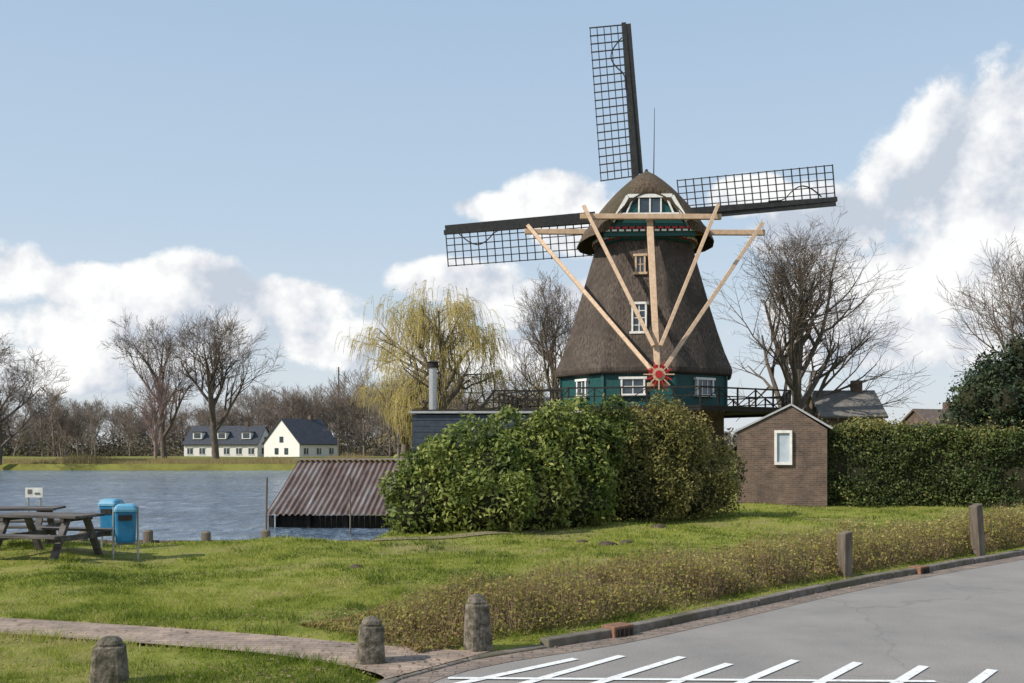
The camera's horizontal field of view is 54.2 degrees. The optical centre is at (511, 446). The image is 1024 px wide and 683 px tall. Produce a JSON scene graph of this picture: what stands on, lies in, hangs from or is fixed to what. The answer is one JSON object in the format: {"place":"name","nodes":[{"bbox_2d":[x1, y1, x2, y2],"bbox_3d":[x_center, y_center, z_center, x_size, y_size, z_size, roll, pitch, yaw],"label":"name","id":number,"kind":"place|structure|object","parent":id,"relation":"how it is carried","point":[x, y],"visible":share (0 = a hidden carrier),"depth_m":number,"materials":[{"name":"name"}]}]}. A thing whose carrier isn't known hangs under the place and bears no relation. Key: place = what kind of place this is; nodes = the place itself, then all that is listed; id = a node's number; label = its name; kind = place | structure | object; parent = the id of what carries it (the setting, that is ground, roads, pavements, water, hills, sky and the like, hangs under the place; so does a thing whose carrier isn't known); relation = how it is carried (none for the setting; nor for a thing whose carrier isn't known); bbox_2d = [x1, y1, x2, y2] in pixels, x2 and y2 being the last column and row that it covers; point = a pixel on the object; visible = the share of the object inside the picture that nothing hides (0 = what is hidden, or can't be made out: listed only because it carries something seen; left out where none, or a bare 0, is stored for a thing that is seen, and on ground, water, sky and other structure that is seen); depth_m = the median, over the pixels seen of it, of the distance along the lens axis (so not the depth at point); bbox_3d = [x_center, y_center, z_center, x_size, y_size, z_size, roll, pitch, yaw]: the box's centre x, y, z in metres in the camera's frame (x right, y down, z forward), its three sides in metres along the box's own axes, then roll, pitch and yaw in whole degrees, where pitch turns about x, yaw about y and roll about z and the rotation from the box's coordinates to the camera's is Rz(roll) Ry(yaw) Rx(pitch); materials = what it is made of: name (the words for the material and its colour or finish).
{"place":"outdoors","nodes":[
{"label":"outdoors","id":0,"kind":"place"},
{"bbox_2d":[0,470,392,540],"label":"lake water","id":1,"kind":"structure","parent":0,"point":[194,504],"depth_m":50.37,"materials":[{"name":"blue liquid"}]},
{"bbox_2d":[265,478,267,528],"bbox_3d":[-5.188,1.725,21.100,0.075,2.151,0.050,0,0,0],"label":"mooring pole","id":2,"kind":"object","parent":1,"relation":"in","point":[266,510],"visible":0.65,"depth_m":21.08,"materials":[{"name":"brown wood"}]},
{"bbox_2d":[267,458,412,527],"bbox_3d":[-5.075,1.802,35.300,5.650,2.795,6.800,0,0,0],"label":"boathouse","id":3,"kind":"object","parent":1,"relation":"in","point":[309,490],"visible":0.59,"depth_m":33.13,"materials":[{"name":"metal"}]},
{"bbox_2d":[350,477,350,533],"bbox_3d":[-4.850,1.900,30.000,0.046,2.000,0.046,0,0,-22],"label":"mooring pole","id":4,"kind":"object","parent":1,"relation":"in","point":[350,505],"visible":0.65,"depth_m":29.98,"materials":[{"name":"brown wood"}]},
{"bbox_2d":[0,448,1023,682],"bbox_3d":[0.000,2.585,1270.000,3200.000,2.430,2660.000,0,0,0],"label":"ground","id":5,"kind":"structure","parent":0,"point":[179,659],"depth_m":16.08,"materials":[{"name":"green plant"}]},
{"bbox_2d":[25,488,42,539],"bbox_3d":[-9.751,1.440,20.415,0.340,1.220,0.065,0,0,-5],"label":"shore sign","id":6,"kind":"object","parent":5,"relation":"on","point":[33,492],"visible":0.64,"depth_m":20.39,"materials":[{"name":"white metal"}]},
{"bbox_2d":[0,333,69,464],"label":"bare tree","id":7,"kind":"object","parent":5,"relation":"on","point":[11,388],"visible":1,"depth_m":111.95,"materials":[{"name":"brown plant"}]},
{"bbox_2d":[0,506,72,547],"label":"picnic table","id":8,"kind":"object","parent":5,"relation":"on","point":[52,522],"visible":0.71,"depth_m":19.13,"materials":[{"name":"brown wood"}]},
{"bbox_2d":[0,512,111,560],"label":"picnic table","id":9,"kind":"object","parent":5,"relation":"on","point":[60,538],"visible":0.88,"depth_m":17.14,"materials":[{"name":"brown wood"}]},
{"bbox_2d":[78,531,87,540],"bbox_3d":[-8.900,2.010,20.750,0.200,0.520,0.200,0,0,0],"label":"mooring post","id":10,"kind":"object","parent":5,"relation":"on","point":[81,532],"visible":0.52,"depth_m":20.68,"materials":[{"name":"brown wood"}]},
{"bbox_2d":[89,635,128,682],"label":"stone bollard","id":11,"kind":"object","parent":5,"relation":"on","point":[109,661],"visible":0.99,"depth_m":8.04,"materials":[{"name":"grey stone"}]},
{"bbox_2d":[98,499,124,548],"bbox_3d":[-7.650,1.515,19.098,0.436,1.050,0.365,0,0,10],"label":"litter bin","id":12,"kind":"object","parent":5,"relation":"on","point":[105,506],"visible":0.61,"depth_m":18.95,"materials":[{"name":"blue plastic"}]},
{"bbox_2d":[112,503,138,559],"bbox_3d":[-6.719,1.515,17.398,0.436,1.050,0.365,0,0,-18],"label":"litter bin","id":13,"kind":"object","parent":5,"relation":"on","point":[125,517],"visible":0.95,"depth_m":17.27,"materials":[{"name":"blue plastic"}]},
{"bbox_2d":[143,530,152,543],"bbox_3d":[-7.550,1.995,20.750,0.200,0.550,0.200,0,0,0],"label":"mooring post","id":14,"kind":"object","parent":5,"relation":"on","point":[147,536],"visible":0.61,"depth_m":20.67,"materials":[{"name":"brown wood"}]},
{"bbox_2d":[127,364,192,458],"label":"birch tree","id":15,"kind":"object","parent":5,"relation":"on","point":[162,397],"visible":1,"depth_m":116.46,"materials":[{"name":"brown plant"}]},
{"bbox_2d":[98,309,223,457],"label":"bare tree","id":16,"kind":"object","parent":5,"relation":"on","point":[164,433],"visible":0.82,"depth_m":127.61,"materials":[{"name":"brown plant"}]},
{"bbox_2d":[2,450,374,463],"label":"reed fringe","id":17,"kind":"object","parent":5,"relation":"on","point":[88,459],"visible":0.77,"depth_m":114.69,"materials":[{"name":"green plant"}]},
{"bbox_2d":[201,531,210,541],"bbox_3d":[-6.350,2.010,20.750,0.200,0.520,0.200,0,0,0],"label":"mooring post","id":18,"kind":"object","parent":5,"relation":"on","point":[205,535],"visible":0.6,"depth_m":20.67,"materials":[{"name":"brown wood"}]},
{"bbox_2d":[139,303,285,458],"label":"bare tree","id":19,"kind":"object","parent":5,"relation":"on","point":[217,372],"visible":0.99,"depth_m":124.56,"materials":[{"name":"brown plant"}]},
{"bbox_2d":[182,422,269,456],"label":"white farmhouse","id":20,"kind":"object","parent":5,"relation":"on","point":[247,440],"visible":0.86,"depth_m":194.64,"materials":[{"name":"paint"}]},
{"bbox_2d":[187,437,265,454],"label":"windows","id":21,"kind":"structure","parent":20,"relation":"in","point":[189,450],"depth_m":193.84,"materials":[{"name":"grey glass"}]},
{"bbox_2d":[88,539,369,543],"bbox_3d":[-21.520,2.385,20.870,37.160,0.930,0.360,0,0,0],"label":"timber shore edging","id":22,"kind":"object","parent":5,"relation":"on","point":[110,541],"visible":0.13,"depth_m":20.76,"materials":[{"name":"brown wood"}]},
{"bbox_2d":[0,617,488,679],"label":"brick footpath","id":23,"kind":"structure","parent":5,"relation":"on","point":[348,651],"depth_m":9.89,"materials":[{"name":"grey brick"}]},
{"bbox_2d":[261,529,269,538],"bbox_3d":[-5.100,1.990,20.700,0.200,0.560,0.200,0,0,0],"label":"mooring post","id":24,"kind":"object","parent":5,"relation":"on","point":[265,533],"visible":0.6,"depth_m":20.62,"materials":[{"name":"brown wood"}]},
{"bbox_2d":[0,356,557,457],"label":"distant tree line","id":25,"kind":"object","parent":5,"relation":"on","point":[352,415],"visible":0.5,"depth_m":199.07,"materials":[{"name":"brown plant"}]},
{"bbox_2d":[262,415,337,456],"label":"white farmhouse","id":26,"kind":"object","parent":5,"relation":"on","point":[310,436],"visible":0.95,"depth_m":188.76,"materials":[{"name":"paint"}]},
{"bbox_2d":[275,437,333,454],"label":"windows","id":27,"kind":"structure","parent":26,"relation":"in","point":[331,450],"depth_m":188.34,"materials":[{"name":"glass"}]},
{"bbox_2d":[338,367,339,455],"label":"utility pole","id":28,"kind":"object","parent":5,"relation":"on","point":[338,418],"visible":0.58,"depth_m":149.89,"materials":[{"name":"brown wood"}]},
{"bbox_2d":[349,564,361,568],"bbox_3d":[-2.384,1.837,15.405,0.274,0.065,0.242,0,0,-22],"label":"molehill","id":29,"kind":"object","parent":5,"relation":"on","point":[355,565],"visible":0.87,"depth_m":15.33,"materials":[{"name":"soil"}]},
{"bbox_2d":[3,426,736,456],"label":"distant brush","id":30,"kind":"object","parent":5,"relation":"on","point":[140,446],"visible":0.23,"depth_m":214.09,"materials":[{"name":"brown plant"}]},
{"bbox_2d":[356,616,384,672],"bbox_3d":[-1.285,1.871,9.101,0.266,0.663,0.262,2,-1,-17],"label":"stone bollard","id":31,"kind":"object","parent":5,"relation":"on","point":[370,647],"visible":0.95,"depth_m":9.00,"materials":[{"name":"grey stone"}]},
{"bbox_2d":[351,369,455,457],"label":"willow tree","id":32,"kind":"object","parent":5,"relation":"on","point":[403,423],"visible":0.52,"depth_m":77.49,"materials":[{"name":"yellow plant"}]},
{"bbox_2d":[334,281,555,417],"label":"willow tree","id":33,"kind":"object","parent":5,"relation":"on","point":[422,329],"visible":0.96,"depth_m":61.58,"materials":[{"name":"yellow plant"}]},
{"bbox_2d":[372,525,580,540],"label":"bare soil path","id":34,"kind":"structure","parent":5,"relation":"on","point":[460,535],"depth_m":21.20,"materials":[{"name":"brown soil"}]},
{"bbox_2d":[464,593,492,652],"bbox_3d":[-0.335,1.790,9.748,0.254,0.724,0.252,-2,1,-29],"label":"stone bollard","id":35,"kind":"object","parent":5,"relation":"on","point":[477,631],"visible":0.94,"depth_m":9.66,"materials":[{"name":"grey stone"}]},
{"bbox_2d":[412,415,568,457],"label":"clad walls","id":36,"kind":"structure","parent":5,"relation":"on","point":[423,426],"depth_m":36.00,"materials":[{"name":"grey wood"}]},
{"bbox_2d":[409,410,581,414],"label":"flat roof","id":37,"kind":"structure","parent":36,"relation":"on","point":[456,412],"depth_m":36.00,"materials":[{"name":"metal"}]},
{"bbox_2d":[426,361,439,409],"bbox_3d":[-2.900,-2.230,36.700,0.480,1.860,0.480,0,0,0],"label":"flue pipe","id":38,"kind":"object","parent":37,"relation":"on","point":[432,366],"visible":0.89,"depth_m":36.57,"materials":[{"name":"metal"}]},
{"bbox_2d":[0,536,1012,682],"bbox_3d":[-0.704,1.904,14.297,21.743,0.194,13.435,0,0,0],"label":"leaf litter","id":39,"kind":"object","parent":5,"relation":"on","point":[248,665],"visible":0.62,"depth_m":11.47,"materials":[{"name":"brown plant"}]},
{"bbox_2d":[376,392,643,534],"bbox_3d":[0.222,0.341,23.927,7.299,3.447,4.380,0,0,-19],"label":"laurel bush","id":40,"kind":"object","parent":5,"relation":"on","point":[546,470],"visible":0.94,"depth_m":22.87,"materials":[{"name":"green plant"}]},
{"bbox_2d":[485,264,581,407],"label":"bare tree","id":41,"kind":"object","parent":5,"relation":"on","point":[548,356],"visible":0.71,"depth_m":78.98,"materials":[{"name":"brown plant"}]},
{"bbox_2d":[596,541,617,545],"bbox_3d":[1.927,1.951,20.208,0.464,0.110,0.409,0,0,-22],"label":"molehill","id":42,"kind":"object","parent":5,"relation":"on","point":[606,543],"visible":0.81,"depth_m":20.08,"materials":[{"name":"soil"}]},
{"bbox_2d":[618,540,631,543],"bbox_3d":[2.369,1.954,20.605,0.337,0.080,0.297,0,0,-22],"label":"molehill","id":43,"kind":"object","parent":5,"relation":"on","point":[624,541],"visible":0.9,"depth_m":20.51,"materials":[{"name":"soil"}]},
{"bbox_2d":[444,22,837,464],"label":"windmill","id":44,"kind":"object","parent":5,"relation":"on","point":[643,327],"visible":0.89,"depth_m":56.75,"materials":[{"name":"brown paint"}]},
{"bbox_2d":[491,390,563,409],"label":"timber balcony","id":45,"kind":"structure","parent":44,"relation":"attached to","point":[516,400],"depth_m":47.97,"materials":[{"name":"black wood"}]},
{"bbox_2d":[629,301,648,333],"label":"body window","id":46,"kind":"structure","parent":44,"relation":"in","point":[641,306],"depth_m":55.73,"materials":[{"name":"white paint"}]},
{"bbox_2d":[633,253,647,274],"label":"upper body window","id":47,"kind":"structure","parent":44,"relation":"in","point":[640,259],"depth_m":56.60,"materials":[{"name":"beige paint"}]},
{"bbox_2d":[575,376,715,397],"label":"base windows","id":48,"kind":"structure","parent":44,"relation":"in","point":[640,380],"depth_m":55.67,"materials":[{"name":"white paint"}]},
{"bbox_2d":[650,524,666,527],"bbox_3d":[3.424,1.832,23.207,0.422,0.100,0.372,0,0,-22],"label":"molehill","id":49,"kind":"object","parent":5,"relation":"on","point":[659,525],"visible":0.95,"depth_m":23.08,"materials":[{"name":"soil"}]},
{"bbox_2d":[297,498,1023,652],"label":"hedge","id":50,"kind":"object","parent":5,"relation":"on","point":[522,599],"visible":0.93,"depth_m":12.68,"materials":[{"name":"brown plant"}]},
{"bbox_2d":[593,389,747,523],"bbox_3d":[4.420,0.242,27.130,6.333,3.568,3.225,0,0,-42],"label":"deciduous shrub","id":51,"kind":"object","parent":5,"relation":"on","point":[678,474],"visible":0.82,"depth_m":26.03,"materials":[{"name":"green plant"}]},
{"bbox_2d":[724,433,736,460],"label":"distant brush","id":52,"kind":"object","parent":5,"relation":"on","point":[734,434],"visible":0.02,"depth_m":104.36,"materials":[{"name":"brown plant"}]},
{"bbox_2d":[734,404,832,506],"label":"brick shed","id":53,"kind":"structure","parent":5,"relation":"on","point":[783,451],"depth_m":32.70,"materials":[{"name":"brick"}]},
{"bbox_2d":[774,430,791,464],"bbox_3d":[8.872,0.020,32.718,0.560,1.130,0.170,0,0,14],"label":"window","id":54,"kind":"structure","parent":53,"relation":"in","point":[782,438],"depth_m":32.69,"materials":[{"name":"white glass"}]},
{"bbox_2d":[701,202,935,418],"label":"bare tree","id":55,"kind":"object","parent":5,"relation":"on","point":[797,327],"visible":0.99,"depth_m":71.97,"materials":[{"name":"brown plant"}]},
{"bbox_2d":[806,398,882,428],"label":"walls","id":56,"kind":"structure","parent":5,"relation":"on","point":[832,421],"depth_m":71.11,"materials":[{"name":"brown brick"}]},
{"bbox_2d":[803,390,887,417],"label":"roof","id":57,"kind":"structure","parent":56,"relation":"on","point":[840,404],"depth_m":72.07,"materials":[{"name":"grey tile"}]},
{"bbox_2d":[850,380,861,392],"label":"chimney","id":58,"kind":"object","parent":56,"relation":"on","point":[855,389],"visible":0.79,"depth_m":73.58,"materials":[{"name":"brown brick"}]},
{"bbox_2d":[837,531,852,576],"bbox_3d":[5.023,1.761,15.102,0.160,0.978,0.160,1,-1,-29],"label":"wooden post","id":59,"kind":"object","parent":5,"relation":"on","point":[844,547],"visible":0.63,"depth_m":15.04,"materials":[{"name":"brown wood"}]},
{"bbox_2d":[904,412,929,427],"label":"walls","id":60,"kind":"structure","parent":5,"relation":"on","point":[914,417],"depth_m":98.78,"materials":[{"name":"brown brick"}]},
{"bbox_2d":[901,409,951,425],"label":"roof","id":61,"kind":"structure","parent":60,"relation":"on","point":[927,413],"depth_m":98.61,"materials":[{"name":"brown tile"}]},
{"bbox_2d":[943,402,951,411],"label":"chimney","id":62,"kind":"object","parent":60,"relation":"on","point":[945,405],"visible":0.36,"depth_m":100.36,"materials":[{"name":"brown brick"}]},
{"bbox_2d":[822,410,1023,508],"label":"clipped hedge","id":63,"kind":"object","parent":5,"relation":"on","point":[882,463],"visible":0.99,"depth_m":32.20,"materials":[{"name":"green plant"}]},
{"bbox_2d":[969,503,984,555],"bbox_3d":[8.396,1.637,18.037,0.170,1.228,0.170,-6,3,-29],"label":"wooden post","id":64,"kind":"object","parent":5,"relation":"on","point":[977,528],"visible":0.63,"depth_m":17.97,"materials":[{"name":"brown wood"}]},
{"bbox_2d":[936,332,1023,430],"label":"evergreen tree","id":65,"kind":"object","parent":5,"relation":"on","point":[994,391],"visible":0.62,"depth_m":42.99,"materials":[{"name":"green plant"}]},
{"bbox_2d":[936,228,1023,378],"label":"bare tree","id":66,"kind":"object","parent":5,"relation":"on","point":[1009,325],"visible":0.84,"depth_m":61.44,"materials":[{"name":"brown plant"}]},
{"bbox_2d":[0,0,1023,447],"label":"sky","id":67,"kind":"structure","parent":0,"point":[293,165],"materials":[{"name":"blue"}]},
{"bbox_2d":[401,559,1023,682],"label":"asphalt road","id":68,"kind":"structure","parent":0,"point":[964,626],"depth_m":10.18,"materials":[{"name":"grey asphalt"}]},
{"bbox_2d":[377,549,1023,682],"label":"road kerb","id":69,"kind":"structure","parent":68,"relation":"on","point":[605,633],"depth_m":11.85,"materials":[{"name":"concrete"}]},
{"bbox_2d":[601,622,633,637],"bbox_3d":[1.125,1.950,10.614,0.300,0.130,0.215,0,0,-40],"label":"storm drain","id":70,"kind":"object","parent":69,"relation":"on","point":[619,629],"visible":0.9,"depth_m":10.54,"materials":[{"name":"brown metal"}]},
{"bbox_2d":[909,565,929,573],"bbox_3d":[6.455,1.950,15.844,0.300,0.130,0.215,0,0,-42],"label":"storm drain","id":71,"kind":"object","parent":69,"relation":"in","point":[922,569],"visible":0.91,"depth_m":15.75,"materials":[{"name":"brown metal"}]},
{"bbox_2d":[396,555,1023,682],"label":"road gutter","id":72,"kind":"object","parent":68,"relation":"on","point":[429,677],"visible":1,"depth_m":10.88,"materials":[{"name":"brick"}]},
{"bbox_2d":[448,655,996,682],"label":"road marking","id":73,"kind":"object","parent":68,"relation":"on","point":[979,678],"visible":1,"depth_m":8.71,"materials":[{"name":"white paint"}]}
]}

